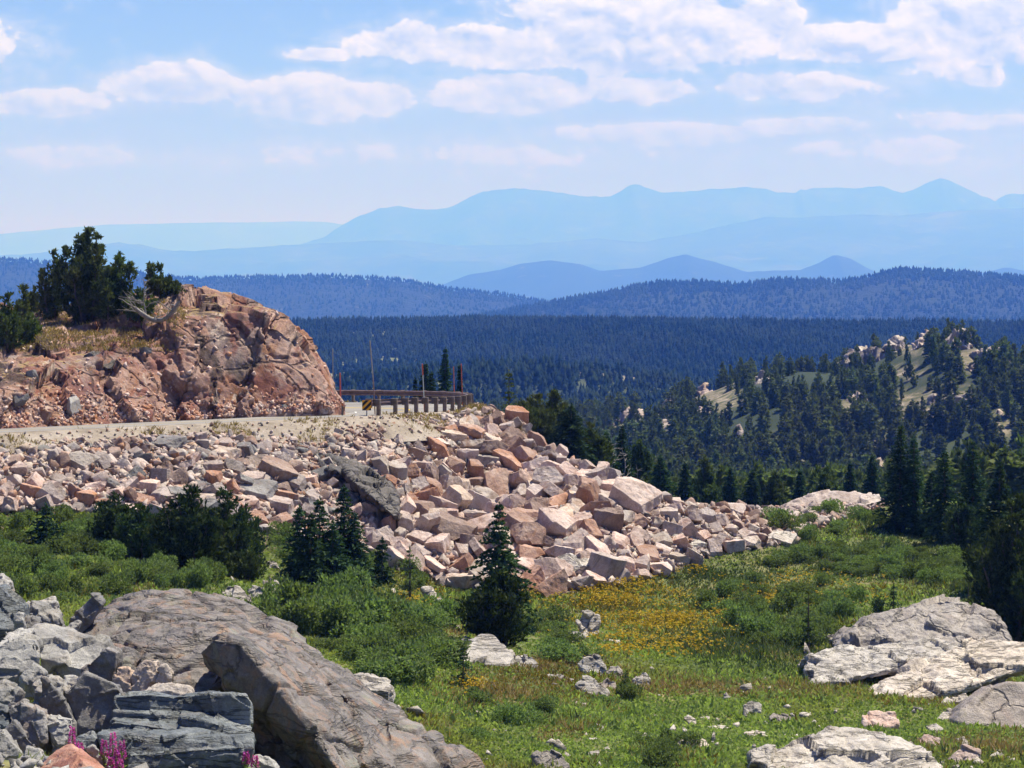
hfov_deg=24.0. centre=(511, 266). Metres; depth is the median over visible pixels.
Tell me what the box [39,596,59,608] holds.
rock slab
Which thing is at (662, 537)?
boulder
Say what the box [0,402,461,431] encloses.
road
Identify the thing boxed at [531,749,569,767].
boulder
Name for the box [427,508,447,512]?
boulder
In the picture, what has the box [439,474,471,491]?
boulder
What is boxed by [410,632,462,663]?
willow bush
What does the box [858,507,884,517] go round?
willow bush
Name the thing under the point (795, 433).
conifer tree
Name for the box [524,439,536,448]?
boulder
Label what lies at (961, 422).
conifer tree
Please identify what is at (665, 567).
boulder
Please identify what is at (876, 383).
conifer tree
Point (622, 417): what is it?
rock outcrop
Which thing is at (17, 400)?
boulder
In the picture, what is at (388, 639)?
willow bush
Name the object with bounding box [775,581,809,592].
willow bush
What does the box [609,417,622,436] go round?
conifer tree
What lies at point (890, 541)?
willow bush
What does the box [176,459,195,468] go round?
boulder
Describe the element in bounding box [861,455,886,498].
spruce tree
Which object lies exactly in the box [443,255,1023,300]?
mountains
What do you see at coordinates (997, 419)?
conifer tree
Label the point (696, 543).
boulder
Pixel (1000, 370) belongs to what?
conifer tree
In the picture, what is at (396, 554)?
boulder
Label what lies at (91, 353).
boulder
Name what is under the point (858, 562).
willow bush
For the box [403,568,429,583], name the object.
willow bush
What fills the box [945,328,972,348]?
rock outcrop
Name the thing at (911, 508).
spruce tree
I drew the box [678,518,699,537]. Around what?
boulder
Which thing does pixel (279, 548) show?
willow bush
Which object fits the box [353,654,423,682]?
willow bush
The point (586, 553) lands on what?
boulder
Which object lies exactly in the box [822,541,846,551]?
willow bush
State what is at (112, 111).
sky
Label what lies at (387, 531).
boulder
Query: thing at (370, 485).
bedrock rib
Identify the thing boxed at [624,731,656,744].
willow bush
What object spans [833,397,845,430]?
conifer tree
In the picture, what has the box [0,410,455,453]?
road shoulder
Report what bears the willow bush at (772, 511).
on the ground at (720, 398)
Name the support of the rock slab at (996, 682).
on the ground at (720, 398)
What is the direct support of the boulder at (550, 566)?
on the ground at (720, 398)
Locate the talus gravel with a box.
[0,402,883,590]
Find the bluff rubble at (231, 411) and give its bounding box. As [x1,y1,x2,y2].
[0,307,345,428]
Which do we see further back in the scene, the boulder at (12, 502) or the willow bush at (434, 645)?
the boulder at (12, 502)
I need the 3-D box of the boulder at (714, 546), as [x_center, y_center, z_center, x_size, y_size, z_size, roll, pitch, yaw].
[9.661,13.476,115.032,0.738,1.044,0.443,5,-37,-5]
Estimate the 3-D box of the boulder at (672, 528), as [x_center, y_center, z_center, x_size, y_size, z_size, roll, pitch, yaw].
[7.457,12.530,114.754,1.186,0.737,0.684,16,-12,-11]
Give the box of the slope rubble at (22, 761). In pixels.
[0,739,190,767]
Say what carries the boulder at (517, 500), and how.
on the ground at (720, 398)
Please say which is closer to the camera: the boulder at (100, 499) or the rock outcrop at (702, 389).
the boulder at (100, 499)
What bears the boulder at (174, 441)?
on the ground at (720, 398)
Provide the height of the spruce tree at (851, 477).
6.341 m
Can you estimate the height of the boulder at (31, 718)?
1.126 m
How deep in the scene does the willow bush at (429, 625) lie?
80.29 m
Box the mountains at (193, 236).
[0,221,341,254]
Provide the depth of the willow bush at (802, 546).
116.03 m
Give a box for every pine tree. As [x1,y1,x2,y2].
[0,291,32,352]
[13,283,30,320]
[19,311,42,342]
[28,285,38,316]
[35,248,62,319]
[47,226,125,325]
[86,490,137,540]
[90,264,123,323]
[104,502,162,561]
[110,251,128,312]
[115,260,138,310]
[121,286,158,324]
[143,483,225,568]
[144,261,158,295]
[145,274,185,296]
[152,260,166,298]
[202,485,273,576]
[401,547,418,601]
[454,566,538,646]
[501,369,516,411]
[514,398,540,429]
[526,392,559,440]
[539,388,569,444]
[576,421,614,466]
[627,438,654,483]
[688,454,722,503]
[759,470,788,507]
[797,588,816,649]
[809,465,840,492]
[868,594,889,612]
[941,497,984,551]
[960,516,1004,586]
[961,491,1023,641]
[963,583,970,602]
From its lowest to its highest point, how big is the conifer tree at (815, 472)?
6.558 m
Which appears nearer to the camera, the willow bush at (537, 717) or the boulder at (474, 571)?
the willow bush at (537, 717)
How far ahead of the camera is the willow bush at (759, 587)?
109.47 m
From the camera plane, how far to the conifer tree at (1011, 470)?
186.38 m
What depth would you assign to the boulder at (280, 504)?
106.46 m
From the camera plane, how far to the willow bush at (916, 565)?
107.40 m
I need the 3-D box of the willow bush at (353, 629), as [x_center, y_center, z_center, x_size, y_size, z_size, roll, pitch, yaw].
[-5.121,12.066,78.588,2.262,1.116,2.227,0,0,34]
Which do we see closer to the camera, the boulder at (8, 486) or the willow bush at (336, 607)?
the willow bush at (336, 607)
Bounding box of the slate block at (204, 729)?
[97,690,255,767]
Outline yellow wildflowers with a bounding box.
[398,563,889,692]
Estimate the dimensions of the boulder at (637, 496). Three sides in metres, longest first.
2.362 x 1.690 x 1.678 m
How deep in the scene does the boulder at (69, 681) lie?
44.78 m
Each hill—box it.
[0,261,534,320]
[514,272,1023,320]
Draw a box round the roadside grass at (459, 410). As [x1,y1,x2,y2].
[0,400,525,490]
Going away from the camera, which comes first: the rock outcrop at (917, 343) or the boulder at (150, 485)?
the boulder at (150, 485)
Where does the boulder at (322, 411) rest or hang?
on the road
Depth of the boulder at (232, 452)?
109.45 m
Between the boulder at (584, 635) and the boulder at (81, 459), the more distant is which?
the boulder at (81, 459)
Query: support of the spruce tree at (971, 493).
on the ground at (720, 398)
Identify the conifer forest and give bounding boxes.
[0,256,557,319]
[289,313,1023,413]
[452,265,1023,321]
[481,318,1023,501]
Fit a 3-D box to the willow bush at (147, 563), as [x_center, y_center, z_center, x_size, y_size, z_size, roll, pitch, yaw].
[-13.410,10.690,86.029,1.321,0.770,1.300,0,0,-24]
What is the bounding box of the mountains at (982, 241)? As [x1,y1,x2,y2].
[0,208,1023,285]
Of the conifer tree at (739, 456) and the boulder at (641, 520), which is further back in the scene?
the conifer tree at (739, 456)
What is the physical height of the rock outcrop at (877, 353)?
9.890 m
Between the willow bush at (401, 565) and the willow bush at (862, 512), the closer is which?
the willow bush at (401, 565)
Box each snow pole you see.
[332,349,332,378]
[339,373,340,396]
[369,341,375,413]
[422,364,423,396]
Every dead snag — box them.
[119,277,162,322]
[609,434,622,467]
[620,451,630,476]
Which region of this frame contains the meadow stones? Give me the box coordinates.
[120,564,1014,767]
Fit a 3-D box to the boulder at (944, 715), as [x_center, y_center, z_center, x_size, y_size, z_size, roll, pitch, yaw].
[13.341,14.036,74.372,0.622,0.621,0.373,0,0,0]
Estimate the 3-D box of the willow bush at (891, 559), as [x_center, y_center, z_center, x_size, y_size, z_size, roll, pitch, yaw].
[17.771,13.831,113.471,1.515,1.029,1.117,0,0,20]
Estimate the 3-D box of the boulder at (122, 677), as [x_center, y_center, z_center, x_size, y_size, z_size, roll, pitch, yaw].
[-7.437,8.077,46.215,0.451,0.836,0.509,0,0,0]
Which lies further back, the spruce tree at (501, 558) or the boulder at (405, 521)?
the boulder at (405, 521)
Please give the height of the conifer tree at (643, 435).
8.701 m
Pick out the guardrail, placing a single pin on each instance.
(444, 398)
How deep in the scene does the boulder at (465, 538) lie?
109.21 m
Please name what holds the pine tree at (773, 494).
on the ground at (720, 398)
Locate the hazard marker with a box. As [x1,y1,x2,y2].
[362,400,370,415]
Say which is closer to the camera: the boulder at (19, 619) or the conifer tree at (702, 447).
the boulder at (19, 619)
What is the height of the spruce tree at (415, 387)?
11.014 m
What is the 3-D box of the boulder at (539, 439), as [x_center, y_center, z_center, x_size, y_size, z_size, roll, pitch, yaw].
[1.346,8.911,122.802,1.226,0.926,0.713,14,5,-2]
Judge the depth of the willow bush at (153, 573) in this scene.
84.56 m
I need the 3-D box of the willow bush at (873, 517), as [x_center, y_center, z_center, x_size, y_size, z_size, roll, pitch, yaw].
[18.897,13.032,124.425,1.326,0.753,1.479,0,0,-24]
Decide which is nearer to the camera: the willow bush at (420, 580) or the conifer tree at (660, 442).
the willow bush at (420, 580)
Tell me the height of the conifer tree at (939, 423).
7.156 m
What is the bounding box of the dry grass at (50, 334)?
[0,298,188,351]
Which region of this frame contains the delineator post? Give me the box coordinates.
[341,403,343,414]
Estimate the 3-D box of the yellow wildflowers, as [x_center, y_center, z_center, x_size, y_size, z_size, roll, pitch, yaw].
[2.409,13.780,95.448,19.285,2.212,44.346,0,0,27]
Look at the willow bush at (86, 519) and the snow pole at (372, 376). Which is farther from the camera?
the snow pole at (372, 376)
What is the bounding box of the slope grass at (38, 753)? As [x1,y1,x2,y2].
[17,748,99,758]
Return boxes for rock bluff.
[0,284,344,429]
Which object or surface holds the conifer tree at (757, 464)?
on the ground at (720, 398)
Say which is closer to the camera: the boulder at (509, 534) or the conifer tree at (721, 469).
the boulder at (509, 534)
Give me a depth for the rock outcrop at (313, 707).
48.92 m
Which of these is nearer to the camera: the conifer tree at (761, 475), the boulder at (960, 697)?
the boulder at (960, 697)
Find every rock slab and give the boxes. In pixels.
[0,638,11,647]
[3,628,35,639]
[5,719,35,753]
[8,689,24,706]
[26,600,65,626]
[31,623,113,678]
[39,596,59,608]
[47,714,72,753]
[69,592,105,632]
[85,744,108,767]
[974,680,1000,691]
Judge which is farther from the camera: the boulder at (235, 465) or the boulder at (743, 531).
the boulder at (743, 531)
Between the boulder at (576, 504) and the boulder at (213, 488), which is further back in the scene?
the boulder at (576, 504)
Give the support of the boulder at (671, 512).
on the ground at (720, 398)
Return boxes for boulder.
[0,480,14,496]
[0,496,18,511]
[0,573,14,591]
[0,584,29,641]
[0,634,43,685]
[0,679,21,704]
[0,703,10,729]
[0,729,23,759]
[8,698,53,755]
[10,461,28,474]
[12,394,29,406]
[13,612,26,629]
[19,662,47,700]
[20,483,40,497]
[22,496,35,507]
[23,745,45,759]
[25,614,41,628]
[26,369,38,381]
[26,471,45,486]
[32,674,64,705]
[34,494,54,509]
[35,481,64,503]
[39,676,77,738]
[40,410,52,423]
[41,744,103,767]
[42,480,63,487]
[52,351,65,357]
[55,502,74,513]
[57,487,67,497]
[63,675,77,697]
[65,671,125,750]
[66,396,81,415]
[66,620,81,631]
[68,483,81,498]
[69,451,99,470]
[74,489,97,506]
[75,730,99,756]
[81,646,122,681]
[84,351,100,356]
[85,481,106,492]
[94,498,111,502]
[95,451,111,469]
[104,360,114,370]
[105,477,120,489]
[105,487,124,497]
[112,666,133,691]
[119,476,138,487]
[123,486,137,501]
[128,465,146,476]
[131,660,158,690]
[132,347,151,353]
[136,493,155,504]
[137,479,159,494]
[145,682,194,695]
[148,503,162,515]
[149,468,171,482]
[150,486,174,504]
[154,434,187,450]
[155,663,173,682]
[160,460,173,470]
[167,486,185,496]
[168,467,188,484]
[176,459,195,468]
[188,451,200,461]
[192,464,205,476]
[194,479,206,492]
[198,493,215,506]
[201,459,223,470]
[201,498,221,508]
[203,482,226,498]
[205,470,222,483]
[214,445,241,458]
[220,499,239,516]
[221,585,251,602]
[224,478,239,493]
[225,458,245,472]
[234,473,253,484]
[236,442,253,455]
[240,479,277,499]
[240,495,259,508]
[242,470,265,478]
[248,454,267,466]
[248,585,263,597]
[248,754,279,767]
[251,509,268,524]
[258,455,298,480]
[262,577,278,588]
[266,561,279,570]
[267,495,293,514]
[267,512,292,528]
[274,490,298,499]
[277,451,290,462]
[278,480,294,492]
[288,473,306,490]
[291,508,302,523]
[299,497,317,508]
[302,502,315,515]
[305,473,317,482]
[305,489,322,499]
[319,404,328,415]
[346,502,361,516]
[353,672,395,701]
[361,501,375,514]
[361,527,374,536]
[365,531,389,548]
[367,449,380,461]
[370,455,389,474]
[373,507,383,519]
[375,525,393,537]
[378,446,393,455]
[378,516,395,530]
[381,474,396,486]
[382,442,396,449]
[383,547,404,566]
[389,460,407,479]
[389,536,409,547]
[394,434,405,445]
[394,447,407,457]
[394,540,408,555]
[395,510,413,532]
[396,456,411,466]
[400,494,416,514]
[401,484,412,492]
[405,549,427,575]
[406,447,424,460]
[406,530,432,545]
[407,462,421,478]
[408,491,417,500]
[410,543,432,555]
[411,475,429,490]
[412,461,432,469]
[413,438,428,456]
[413,500,435,515]
[414,487,438,500]
[415,512,440,531]
[420,586,441,600]
[421,465,438,481]
[424,437,449,458]
[424,555,445,572]
[425,437,450,446]
[425,533,450,553]
[426,476,442,495]
[427,495,458,508]
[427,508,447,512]
[429,510,477,542]
[437,464,451,480]
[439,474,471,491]
[441,429,467,442]
[441,462,459,476]
[441,484,473,508]
[445,424,457,430]
[445,456,465,475]
[447,508,457,516]
[447,573,477,588]
[448,553,473,572]
[454,543,472,554]
[456,415,473,425]
[457,448,478,460]
[458,424,485,438]
[459,533,483,545]
[460,438,484,448]
[462,509,487,517]
[467,459,483,477]
[467,489,491,510]
[468,476,483,487]
[468,511,498,532]
[468,537,485,556]
[468,557,497,584]
[473,486,498,499]
[475,454,499,465]
[479,415,492,425]
[479,440,508,455]
[483,423,501,435]
[483,432,501,440]
[483,468,510,495]
[484,502,510,520]
[484,525,513,547]
[490,410,505,425]
[490,467,513,473]
[492,448,522,471]
[495,494,526,507]
[497,494,512,508]
[499,421,514,429]
[499,426,525,439]
[501,436,525,451]
[503,520,510,526]
[504,405,528,423]
[504,508,533,524]
[508,470,533,488]
[509,521,545,545]
[511,417,522,427]
[512,445,537,461]
[512,483,526,497]
[514,544,545,558]
[514,654,537,668]
[515,557,534,572]
[516,507,538,517]
[520,423,532,432]
[520,565,544,590]
[521,456,548,470]
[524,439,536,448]
[524,497,548,509]
[525,483,545,499]
[526,480,536,487]
[527,430,547,446]
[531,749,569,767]
[532,466,564,484]
[532,568,567,596]
[534,557,572,577]
[537,507,576,537]
[539,481,563,496]
[540,449,559,460]
[540,460,559,467]
[540,535,554,546]
[544,545,575,557]
[547,674,573,681]
[549,492,568,507]
[555,444,568,455]
[556,455,566,463]
[556,461,577,475]
[557,503,574,516]
[557,553,589,574]
[562,474,578,486]
[563,528,588,550]
[568,490,575,500]
[568,498,584,511]
[570,631,588,638]
[571,576,593,587]
[572,510,592,528]
[575,468,592,477]
[575,548,595,558]
[575,610,600,634]
[575,675,609,695]
[576,476,600,503]
[577,653,606,674]
[578,459,596,468]
[579,519,602,537]
[580,501,611,516]
[581,570,606,584]
[582,533,610,553]
[585,466,609,479]
[587,551,626,579]
[592,475,602,486]
[594,507,623,532]
[597,461,609,467]
[598,489,617,507]
[599,479,614,490]
[599,678,615,689]
[606,666,622,677]
[609,476,662,514]
[612,531,631,549]
[618,556,634,571]
[623,510,634,523]
[625,529,643,546]
[630,526,650,544]
[632,513,649,527]
[632,672,650,685]
[633,569,649,578]
[634,554,649,569]
[636,544,659,561]
[649,562,671,577]
[651,531,672,546]
[654,542,672,558]
[659,507,678,520]
[661,521,682,535]
[668,502,684,514]
[669,552,689,566]
[671,498,684,504]
[672,533,691,552]
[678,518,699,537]
[678,739,709,746]
[684,716,696,723]
[685,500,696,509]
[685,508,702,521]
[685,547,703,567]
[689,538,706,548]
[696,530,710,541]
[699,507,717,523]
[706,538,722,556]
[707,725,728,728]
[708,522,722,533]
[716,514,729,526]
[716,532,726,545]
[722,539,744,553]
[728,502,745,514]
[730,511,740,520]
[733,519,745,529]
[738,528,756,535]
[742,535,760,548]
[743,701,761,716]
[743,730,765,735]
[748,523,759,532]
[755,532,767,544]
[768,530,796,546]
[769,713,790,721]
[861,710,899,728]
[918,734,940,744]
[926,723,942,731]
[937,711,950,719]
[941,693,967,704]
[947,744,980,761]
[949,681,1023,726]
[990,751,1009,757]
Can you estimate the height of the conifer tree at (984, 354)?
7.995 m
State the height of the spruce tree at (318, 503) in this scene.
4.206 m
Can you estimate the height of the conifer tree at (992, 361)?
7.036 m
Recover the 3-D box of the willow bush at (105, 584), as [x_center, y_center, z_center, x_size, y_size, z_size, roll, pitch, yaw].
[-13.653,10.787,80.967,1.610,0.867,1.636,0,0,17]
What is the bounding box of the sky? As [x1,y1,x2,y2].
[0,0,1023,233]
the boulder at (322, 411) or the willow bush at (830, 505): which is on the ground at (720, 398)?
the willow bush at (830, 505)
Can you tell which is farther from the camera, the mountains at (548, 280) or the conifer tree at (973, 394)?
the mountains at (548, 280)
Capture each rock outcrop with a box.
[83,589,484,767]
[462,634,514,666]
[613,406,643,425]
[662,419,669,429]
[696,382,712,396]
[732,424,742,435]
[746,725,942,767]
[754,370,768,384]
[780,489,880,506]
[797,636,960,686]
[825,594,1011,646]
[836,345,867,368]
[845,391,867,402]
[863,346,884,364]
[869,637,1023,698]
[882,335,904,352]
[910,329,928,349]
[927,393,941,404]
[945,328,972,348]
[953,394,971,402]
[965,347,1009,371]
[996,409,1004,416]
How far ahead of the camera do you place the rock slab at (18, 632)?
47.99 m
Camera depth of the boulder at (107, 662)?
47.12 m
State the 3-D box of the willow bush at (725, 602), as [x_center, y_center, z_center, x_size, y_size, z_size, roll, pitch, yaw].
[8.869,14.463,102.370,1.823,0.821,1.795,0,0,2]
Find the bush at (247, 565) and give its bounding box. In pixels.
[224,547,269,581]
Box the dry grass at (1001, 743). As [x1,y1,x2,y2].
[15,513,1023,767]
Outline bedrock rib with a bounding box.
[313,449,400,522]
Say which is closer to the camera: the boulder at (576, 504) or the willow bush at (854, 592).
the willow bush at (854, 592)
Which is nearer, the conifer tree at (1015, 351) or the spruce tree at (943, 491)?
the spruce tree at (943, 491)
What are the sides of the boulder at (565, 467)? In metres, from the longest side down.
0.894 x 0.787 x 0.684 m
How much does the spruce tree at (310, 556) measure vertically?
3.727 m
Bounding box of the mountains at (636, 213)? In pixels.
[299,178,1023,245]
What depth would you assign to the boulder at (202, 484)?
105.66 m
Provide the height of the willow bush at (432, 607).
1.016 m
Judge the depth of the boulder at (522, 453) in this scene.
120.46 m
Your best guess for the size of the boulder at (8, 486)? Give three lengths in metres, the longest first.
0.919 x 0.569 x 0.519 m
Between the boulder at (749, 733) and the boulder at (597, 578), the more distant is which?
the boulder at (597, 578)
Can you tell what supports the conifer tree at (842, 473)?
on the ground at (720, 398)
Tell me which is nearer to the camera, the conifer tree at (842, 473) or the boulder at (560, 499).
the boulder at (560, 499)
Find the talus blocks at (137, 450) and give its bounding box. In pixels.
[0,404,884,589]
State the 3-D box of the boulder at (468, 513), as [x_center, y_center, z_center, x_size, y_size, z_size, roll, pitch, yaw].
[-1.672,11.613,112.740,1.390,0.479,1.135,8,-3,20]
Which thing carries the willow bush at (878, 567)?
on the ground at (720, 398)
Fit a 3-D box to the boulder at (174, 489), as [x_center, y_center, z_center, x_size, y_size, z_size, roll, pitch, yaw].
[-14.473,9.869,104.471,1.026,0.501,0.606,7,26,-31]
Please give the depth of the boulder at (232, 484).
106.47 m
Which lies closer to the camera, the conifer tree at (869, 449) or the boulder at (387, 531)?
the boulder at (387, 531)
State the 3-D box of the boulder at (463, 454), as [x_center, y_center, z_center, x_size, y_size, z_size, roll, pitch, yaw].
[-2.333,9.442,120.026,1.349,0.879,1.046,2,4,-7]
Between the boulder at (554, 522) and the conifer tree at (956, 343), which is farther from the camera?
the conifer tree at (956, 343)
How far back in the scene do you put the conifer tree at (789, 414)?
485.79 m
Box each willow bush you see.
[0,515,15,527]
[0,528,33,544]
[0,539,18,551]
[0,542,41,555]
[0,545,11,556]
[0,554,22,572]
[2,553,28,565]
[3,571,38,598]
[9,508,35,528]
[17,551,59,572]
[20,579,58,589]
[22,542,48,549]
[22,544,54,564]
[29,520,54,535]
[35,567,69,581]
[37,558,66,572]
[38,572,84,595]
[42,590,77,602]
[45,536,82,554]
[48,503,75,522]
[60,518,84,532]
[60,530,95,546]
[63,550,109,568]
[66,522,96,533]
[71,516,95,531]
[73,513,98,518]
[75,528,97,543]
[76,536,102,555]
[78,561,112,576]
[79,575,134,595]
[90,536,115,549]
[97,538,125,560]
[99,568,135,587]
[118,556,154,569]
[122,558,148,583]
[146,558,177,574]
[147,552,179,571]
[147,569,173,582]
[153,570,184,588]
[177,560,213,587]
[179,554,227,581]
[254,595,321,633]
[255,582,326,611]
[258,572,328,615]
[267,520,295,536]
[268,545,292,557]
[269,533,293,546]
[282,594,354,635]
[296,593,363,636]
[311,633,359,652]
[313,564,372,600]
[323,581,358,605]
[327,622,392,645]
[332,609,380,628]
[332,635,374,662]
[341,588,419,625]
[347,585,408,620]
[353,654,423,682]
[354,639,440,682]
[357,627,402,658]
[362,554,388,569]
[363,623,398,644]
[367,644,427,667]
[372,617,433,645]
[375,611,423,628]
[384,602,418,615]
[394,557,420,570]
[397,633,471,657]
[397,637,443,661]
[400,619,436,638]
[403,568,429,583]
[403,575,425,589]
[407,599,441,622]
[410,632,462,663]
[412,605,450,630]
[415,593,460,626]
[425,626,449,637]
[461,726,491,739]
[462,686,491,702]
[491,700,536,723]
[522,707,548,724]
[523,610,549,633]
[523,694,559,712]
[529,641,583,662]
[537,634,568,651]
[538,605,574,623]
[539,619,577,633]
[545,627,584,643]
[578,643,605,657]
[592,694,618,702]
[615,678,643,699]
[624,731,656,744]
[638,764,663,767]
[640,740,683,767]
[643,738,681,754]
[652,735,677,743]
[659,728,702,745]
[691,587,716,608]
[699,598,737,611]
[706,589,722,596]
[707,626,736,633]
[714,577,742,597]
[717,609,743,623]
[724,600,757,624]
[725,578,751,587]
[731,588,766,609]
[736,610,776,634]
[742,569,768,583]
[745,608,783,628]
[746,583,773,595]
[746,631,773,644]
[750,601,768,615]
[760,506,795,520]
[762,553,792,565]
[767,510,798,530]
[768,588,809,613]
[771,550,794,559]
[772,624,794,639]
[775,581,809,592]
[780,618,825,646]
[787,580,818,593]
[788,542,812,554]
[788,549,816,562]
[790,520,810,530]
[792,604,814,614]
[792,611,839,631]
[793,510,817,522]
[794,612,834,634]
[795,516,807,523]
[795,523,819,539]
[798,589,825,607]
[807,505,821,512]
[807,543,834,556]
[807,587,823,593]
[812,572,834,584]
[815,598,858,613]
[818,559,848,569]
[819,498,844,513]
[820,588,845,600]
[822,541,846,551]
[823,594,861,617]
[824,525,843,533]
[829,520,848,528]
[830,551,849,561]
[834,546,851,555]
[834,564,855,574]
[834,586,857,595]
[842,558,875,568]
[843,583,869,601]
[845,504,871,520]
[846,554,878,562]
[848,563,875,576]
[850,542,875,549]
[852,545,874,554]
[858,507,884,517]
[860,539,880,547]
[864,513,887,523]
[868,546,898,559]
[869,534,904,551]
[874,560,888,573]
[875,551,904,566]
[879,563,907,578]
[890,544,913,558]
[901,557,945,577]
[904,567,919,578]
[905,544,928,554]
[910,549,930,559]
[915,566,932,581]
[924,556,954,568]
[926,567,955,583]
[937,544,963,556]
[939,567,971,579]
[944,563,970,573]
[946,552,964,561]
[948,555,966,565]
[949,573,972,580]
[959,580,976,588]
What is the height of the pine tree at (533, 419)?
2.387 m
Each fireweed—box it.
[65,726,76,745]
[77,741,83,748]
[99,739,108,766]
[106,732,117,766]
[106,757,115,767]
[111,750,123,766]
[115,740,127,767]
[116,759,124,767]
[241,751,251,767]
[250,755,260,767]
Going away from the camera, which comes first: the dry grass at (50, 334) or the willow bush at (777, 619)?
the willow bush at (777, 619)
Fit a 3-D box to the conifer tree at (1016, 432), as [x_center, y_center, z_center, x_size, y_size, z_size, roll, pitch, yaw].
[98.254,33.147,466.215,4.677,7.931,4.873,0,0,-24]
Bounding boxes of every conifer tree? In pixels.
[592,417,602,431]
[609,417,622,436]
[612,425,621,437]
[612,435,618,447]
[625,417,637,445]
[635,432,650,445]
[642,428,652,452]
[646,427,658,454]
[652,442,662,456]
[652,461,677,494]
[657,438,664,455]
[662,450,672,459]
[664,442,674,457]
[666,459,677,474]
[671,435,682,454]
[672,439,687,457]
[673,450,684,467]
[673,457,679,470]
[682,435,695,453]
[684,426,696,450]
[685,461,696,474]
[688,442,696,458]
[689,467,700,481]
[691,445,706,464]
[693,440,705,455]
[695,416,707,449]
[701,414,716,448]
[707,457,714,473]
[708,442,721,464]
[709,426,721,446]
[711,412,726,433]
[711,449,721,466]
[714,460,731,472]
[715,430,730,453]
[715,464,726,497]
[715,467,742,500]
[719,454,729,462]
[726,437,740,459]
[728,438,746,464]
[729,426,741,447]
[735,447,747,465]
[739,436,747,454]
[739,459,763,496]
[742,429,753,443]
[744,435,751,453]
[747,442,763,468]
[748,467,770,496]
[749,467,770,502]
[752,432,766,447]
[755,417,771,439]
[756,437,767,457]
[761,439,772,466]
[762,432,775,447]
[763,454,777,470]
[764,440,783,466]
[770,447,784,469]
[776,395,795,428]
[776,466,796,497]
[777,414,792,443]
[778,423,791,446]
[784,411,794,434]
[787,430,800,453]
[792,460,802,468]
[797,410,809,440]
[800,399,817,427]
[802,433,813,462]
[803,460,814,471]
[805,392,820,414]
[805,406,819,437]
[805,432,823,465]
[805,475,811,493]
[808,464,823,490]
[810,460,843,490]
[811,372,825,397]
[816,405,832,434]
[816,417,836,453]
[819,435,828,465]
[822,432,838,462]
[822,434,840,464]
[824,419,836,439]
[826,400,843,432]
[830,410,842,433]
[830,431,844,460]
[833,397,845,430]
[835,463,849,485]
[837,408,855,441]
[842,367,858,397]
[842,392,859,430]
[843,451,852,464]
[851,458,860,469]
[854,401,866,431]
[859,401,879,436]
[859,432,873,459]
[860,453,869,466]
[872,376,882,403]
[885,407,897,440]
[885,424,897,454]
[922,329,938,363]
[928,334,938,367]
[929,396,947,428]
[932,403,950,436]
[944,337,965,366]
[954,398,968,428]
[954,402,966,434]
[954,437,987,498]
[964,384,979,418]
[965,409,980,432]
[974,402,988,427]
[977,344,988,371]
[978,348,992,376]
[978,402,994,440]
[980,365,992,397]
[980,440,1011,487]
[985,418,1002,444]
[986,350,996,374]
[986,444,1023,498]
[991,354,1011,385]
[991,414,1006,442]
[997,340,1014,366]
[998,380,1014,416]
[1001,336,1011,352]
[1008,356,1022,392]
[1010,419,1023,445]
[1011,343,1020,366]
[1012,366,1023,396]
[1013,430,1023,460]
[1019,348,1023,363]
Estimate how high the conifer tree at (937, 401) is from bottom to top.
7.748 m
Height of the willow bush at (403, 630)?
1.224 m
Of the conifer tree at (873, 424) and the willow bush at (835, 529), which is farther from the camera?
the conifer tree at (873, 424)
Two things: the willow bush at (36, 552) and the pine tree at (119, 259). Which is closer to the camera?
the willow bush at (36, 552)
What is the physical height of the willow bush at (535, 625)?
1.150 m
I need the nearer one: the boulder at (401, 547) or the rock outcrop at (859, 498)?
the boulder at (401, 547)
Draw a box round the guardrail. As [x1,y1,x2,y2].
[336,390,472,415]
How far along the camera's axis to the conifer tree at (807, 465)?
439.16 m
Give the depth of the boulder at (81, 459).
104.79 m
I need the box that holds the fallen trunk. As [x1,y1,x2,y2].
[119,298,180,322]
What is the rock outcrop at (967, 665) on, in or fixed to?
on the ground at (720, 398)
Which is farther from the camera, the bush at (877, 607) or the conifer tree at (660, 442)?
the conifer tree at (660, 442)
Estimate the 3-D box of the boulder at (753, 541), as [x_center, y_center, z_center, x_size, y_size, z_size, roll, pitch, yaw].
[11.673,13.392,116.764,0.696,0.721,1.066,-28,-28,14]
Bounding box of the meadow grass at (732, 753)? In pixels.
[0,497,1023,767]
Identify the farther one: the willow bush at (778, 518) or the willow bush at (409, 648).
the willow bush at (778, 518)
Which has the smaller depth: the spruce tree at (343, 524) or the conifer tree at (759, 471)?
the spruce tree at (343, 524)
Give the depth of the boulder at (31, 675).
45.69 m
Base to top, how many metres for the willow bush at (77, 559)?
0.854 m
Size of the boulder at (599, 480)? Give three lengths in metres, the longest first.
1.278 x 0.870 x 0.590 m
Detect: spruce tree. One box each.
[22,501,69,554]
[273,504,323,585]
[287,511,334,588]
[292,496,343,585]
[313,519,360,584]
[327,483,375,587]
[339,511,385,590]
[370,536,400,586]
[413,377,418,397]
[416,361,429,397]
[426,372,436,397]
[435,346,456,404]
[450,649,477,686]
[455,363,463,404]
[458,501,542,639]
[547,403,602,463]
[603,431,622,474]
[615,424,636,476]
[621,670,629,695]
[649,455,676,496]
[673,462,696,501]
[720,467,746,503]
[740,469,761,506]
[789,469,806,500]
[837,461,859,491]
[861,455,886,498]
[869,424,921,534]
[886,583,901,608]
[889,435,927,533]
[910,470,942,537]
[918,448,957,543]
[948,440,996,541]
[967,463,1015,544]
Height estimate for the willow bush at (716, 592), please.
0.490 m
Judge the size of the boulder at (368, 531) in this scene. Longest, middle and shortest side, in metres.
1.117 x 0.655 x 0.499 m
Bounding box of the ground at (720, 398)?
[0,328,1023,767]
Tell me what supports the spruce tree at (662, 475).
on the ground at (720, 398)

